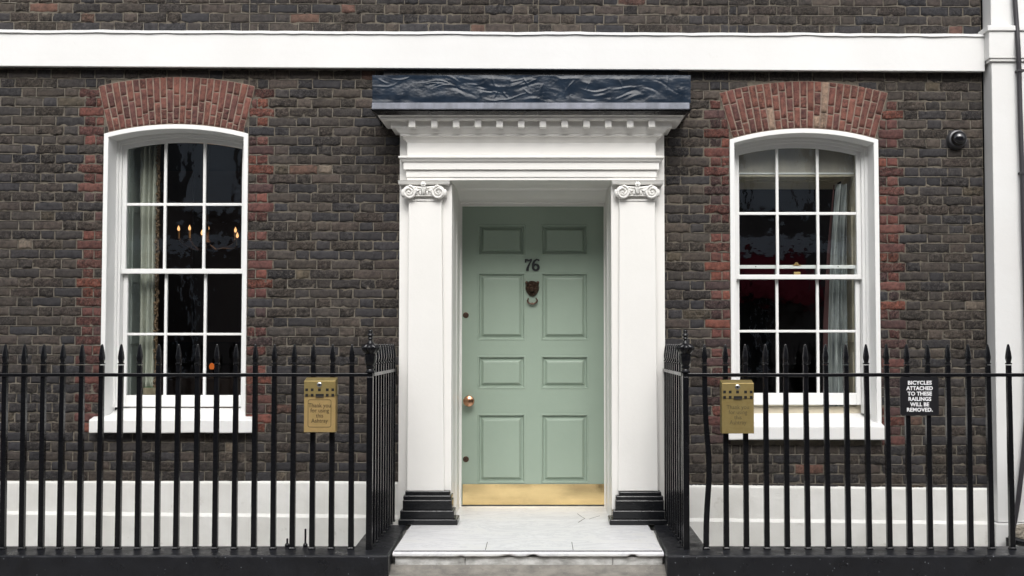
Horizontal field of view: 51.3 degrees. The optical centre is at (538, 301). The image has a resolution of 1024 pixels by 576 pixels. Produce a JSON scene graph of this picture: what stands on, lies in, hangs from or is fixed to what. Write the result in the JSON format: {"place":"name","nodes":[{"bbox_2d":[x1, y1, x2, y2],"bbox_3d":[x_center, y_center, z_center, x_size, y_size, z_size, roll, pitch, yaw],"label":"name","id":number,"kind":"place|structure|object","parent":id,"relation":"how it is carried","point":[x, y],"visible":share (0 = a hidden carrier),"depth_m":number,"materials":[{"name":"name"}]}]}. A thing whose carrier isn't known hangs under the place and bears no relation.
{"place":"outdoors","nodes":[
{"label":"outdoors","id":0,"kind":"place"},
{"bbox_2d":[389,563,666,575],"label":"pavement","id":1,"kind":"structure","parent":0,"point":[527,570],"depth_m":6.92,"materials":[{"name":"stone"}]},
{"bbox_2d":[0,525,405,575],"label":"railing kerb","id":2,"kind":"structure","parent":1,"relation":"on","point":[378,559],"depth_m":6.82,"materials":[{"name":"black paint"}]},
{"bbox_2d":[0,329,396,549],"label":"iron railing","id":3,"kind":"object","parent":2,"relation":"on","point":[380,452],"visible":1,"depth_m":7.04,"materials":[{"name":"black metal"}]},
{"bbox_2d":[304,377,337,431],"bbox_3d":[-1.430,0.678,6.996,0.205,0.354,0.083,0,-2,0],"label":"ashtray box","id":4,"kind":"object","parent":3,"relation":"attached to","point":[320,403],"visible":1,"depth_m":6.97,"materials":[{"name":"gold metal"}]},
{"bbox_2d":[303,529,307,546],"bbox_3d":[-1.556,1.577,7.116,0.032,0.119,0.032,0,-2,0],"label":"stub rod","id":5,"kind":"object","parent":2,"relation":"on","point":[305,544],"visible":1,"depth_m":7.11,"materials":[{"name":"black metal"}]},
{"bbox_2d":[654,525,1023,575],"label":"railing kerb","id":6,"kind":"structure","parent":1,"relation":"on","point":[696,559],"depth_m":6.82,"materials":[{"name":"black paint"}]},
{"bbox_2d":[663,329,1023,549],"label":"iron railing","id":7,"kind":"object","parent":6,"relation":"on","point":[676,450],"visible":1,"depth_m":7.04,"materials":[{"name":"black metal"}]},
{"bbox_2d":[720,380,753,433],"bbox_3d":[1.301,0.690,6.995,0.210,0.347,0.083,0,-2,0],"label":"ashtray box","id":8,"kind":"object","parent":7,"relation":"attached to","point":[736,406],"visible":1,"depth_m":6.96,"materials":[{"name":"gold metal"}]},
{"bbox_2d":[900,377,938,414],"bbox_3d":[2.509,0.625,7.031,0.253,0.253,0.012,0,-2,0],"label":"warning sign","id":9,"kind":"object","parent":7,"relation":"attached to","point":[919,395],"visible":1,"depth_m":7.03,"materials":[{"name":"black metal"}]},
{"label":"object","id":10,"kind":"structure","parent":0,"visible":0},
{"bbox_2d":[0,0,1023,545],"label":"brick townhouse","id":11,"kind":"structure","parent":10,"relation":"on","point":[508,230],"depth_m":8.31,"materials":[{"name":"black brick"}]},
{"bbox_2d":[143,386,155,394],"bbox_3d":[-3.146,0.741,8.678,0.103,0.099,0.120,0,-2,0],"label":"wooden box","id":12,"kind":"object","parent":11,"relation":"in","point":[150,390],"visible":0.43,"depth_m":8.62,"materials":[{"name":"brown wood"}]},
{"bbox_2d":[139,144,160,393],"bbox_3d":[-3.165,-0.274,8.681,0.182,2.063,0.060,0,-2,8],"label":"curtain","id":13,"kind":"object","parent":11,"relation":"hanging from","point":[150,179],"visible":0.89,"depth_m":8.68,"materials":[{"name":"beige fabric"}]},
{"bbox_2d":[89,124,251,432],"bbox_3d":[-2.824,-0.250,8.599,1.256,2.726,0.752,0,-2,0],"label":"sash window","id":14,"kind":"structure","parent":11,"relation":"in","point":[122,271],"depth_m":8.51,"materials":[{"name":"white paint"}]},
{"bbox_2d":[158,143,241,377],"bbox_3d":[-3.225,-0.285,10.891,3.950,4.200,4.455,0,-2,0],"label":"room interior","id":15,"kind":"object","parent":11,"relation":"in","point":[185,156],"depth_m":13.13,"materials":[{"name":"black"}]},
{"bbox_2d":[155,171,241,341],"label":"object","id":16,"kind":"object","parent":15,"relation":"attached to","point":[224,303],"depth_m":13.07,"materials":[{"name":"brown"}]},
{"bbox_2d":[162,377,240,394],"bbox_3d":[-3.427,1.314,11.159,1.000,1.024,0.600,0,-2,0],"label":"side table","id":17,"kind":"object","parent":15,"relation":"in","point":[188,385],"visible":0.01,"depth_m":10.88,"materials":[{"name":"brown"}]},
{"bbox_2d":[207,363,213,377],"bbox_3d":[-3.427,0.725,11.181,0.100,0.155,0.097,0,-2,0],"label":"table lamp","id":18,"kind":"object","parent":17,"relation":"on","point":[211,366],"visible":0.73,"depth_m":11.16,"materials":[{"name":"brown metal"}]},
{"bbox_2d":[176,144,238,250],"bbox_3d":[-3.365,-1.143,10.861,0.594,1.246,0.480,1,-2,-20],"label":"chandelier","id":19,"kind":"object","parent":15,"relation":"hanging from","point":[208,241],"visible":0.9,"depth_m":10.94,"materials":[{"name":"brown metal"}]},
{"bbox_2d":[462,207,603,504],"bbox_3d":[-0.044,0.445,8.914,1.208,2.500,0.142,0,-2,0],"label":"door","id":20,"kind":"structure","parent":11,"relation":"in","point":[533,277],"depth_m":8.94,"materials":[{"name":"green paint"}]},
{"bbox_2d":[739,181,842,392],"bbox_3d":[3.125,-0.285,10.891,4.150,4.200,4.455,0,-2,0],"label":"room interior","id":21,"kind":"object","parent":11,"relation":"in","point":[797,243],"visible":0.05,"depth_m":13.12,"materials":[{"name":"black"}]},
{"bbox_2d":[739,148,853,173],"bbox_3d":[2.072,-1.194,8.643,0.957,0.333,0.020,0,-2,0],"label":"window blind","id":22,"kind":"object","parent":11,"relation":"attached to","point":[796,160],"depth_m":8.64,"materials":[{"name":"fabric"}]},
{"bbox_2d":[729,129,884,439],"bbox_3d":[2.057,-0.119,8.665,1.202,2.440,0.891,0,-2,0],"label":"sash window","id":23,"kind":"structure","parent":11,"relation":"in","point":[863,251],"depth_m":8.51,"materials":[{"name":"white paint"}]},
{"bbox_2d":[823,184,847,405],"bbox_3d":[2.424,0.008,8.707,0.217,1.932,0.110,0,-2,0],"label":"curtain","id":24,"kind":"object","parent":11,"relation":"hanging from","point":[835,308],"visible":0.64,"depth_m":8.69,"materials":[{"name":"grey fabric"}]},
{"bbox_2d":[946,130,966,149],"bbox_3d":[3.263,-1.265,8.296,0.152,0.152,0.119,0,-2,0],"label":"security camera","id":25,"kind":"object","parent":11,"relation":"attached to","point":[956,139],"visible":1,"depth_m":8.28,"materials":[{"name":"grey plastic"}]},
{"bbox_2d":[1006,537,1023,545],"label":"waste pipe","id":26,"kind":"object","parent":11,"relation":"attached to","point":[1019,541],"visible":0.3,"depth_m":7.98,"materials":[{"name":"black metal"}]},
{"bbox_2d":[1012,0,1023,528],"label":"cable","id":27,"kind":"object","parent":11,"relation":"attached to","point":[1019,71],"visible":0.86,"depth_m":8.16,"materials":[{"name":"grey rubber"}]},
{"bbox_2d":[393,505,663,564],"bbox_3d":[-0.051,2.289,7.977,1.997,1.237,2.085,0,-2,0],"label":"doorstep","id":28,"kind":"object","parent":10,"relation":"on","point":[533,535],"visible":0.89,"depth_m":7.41,"materials":[{"name":"stone"}]}
]}

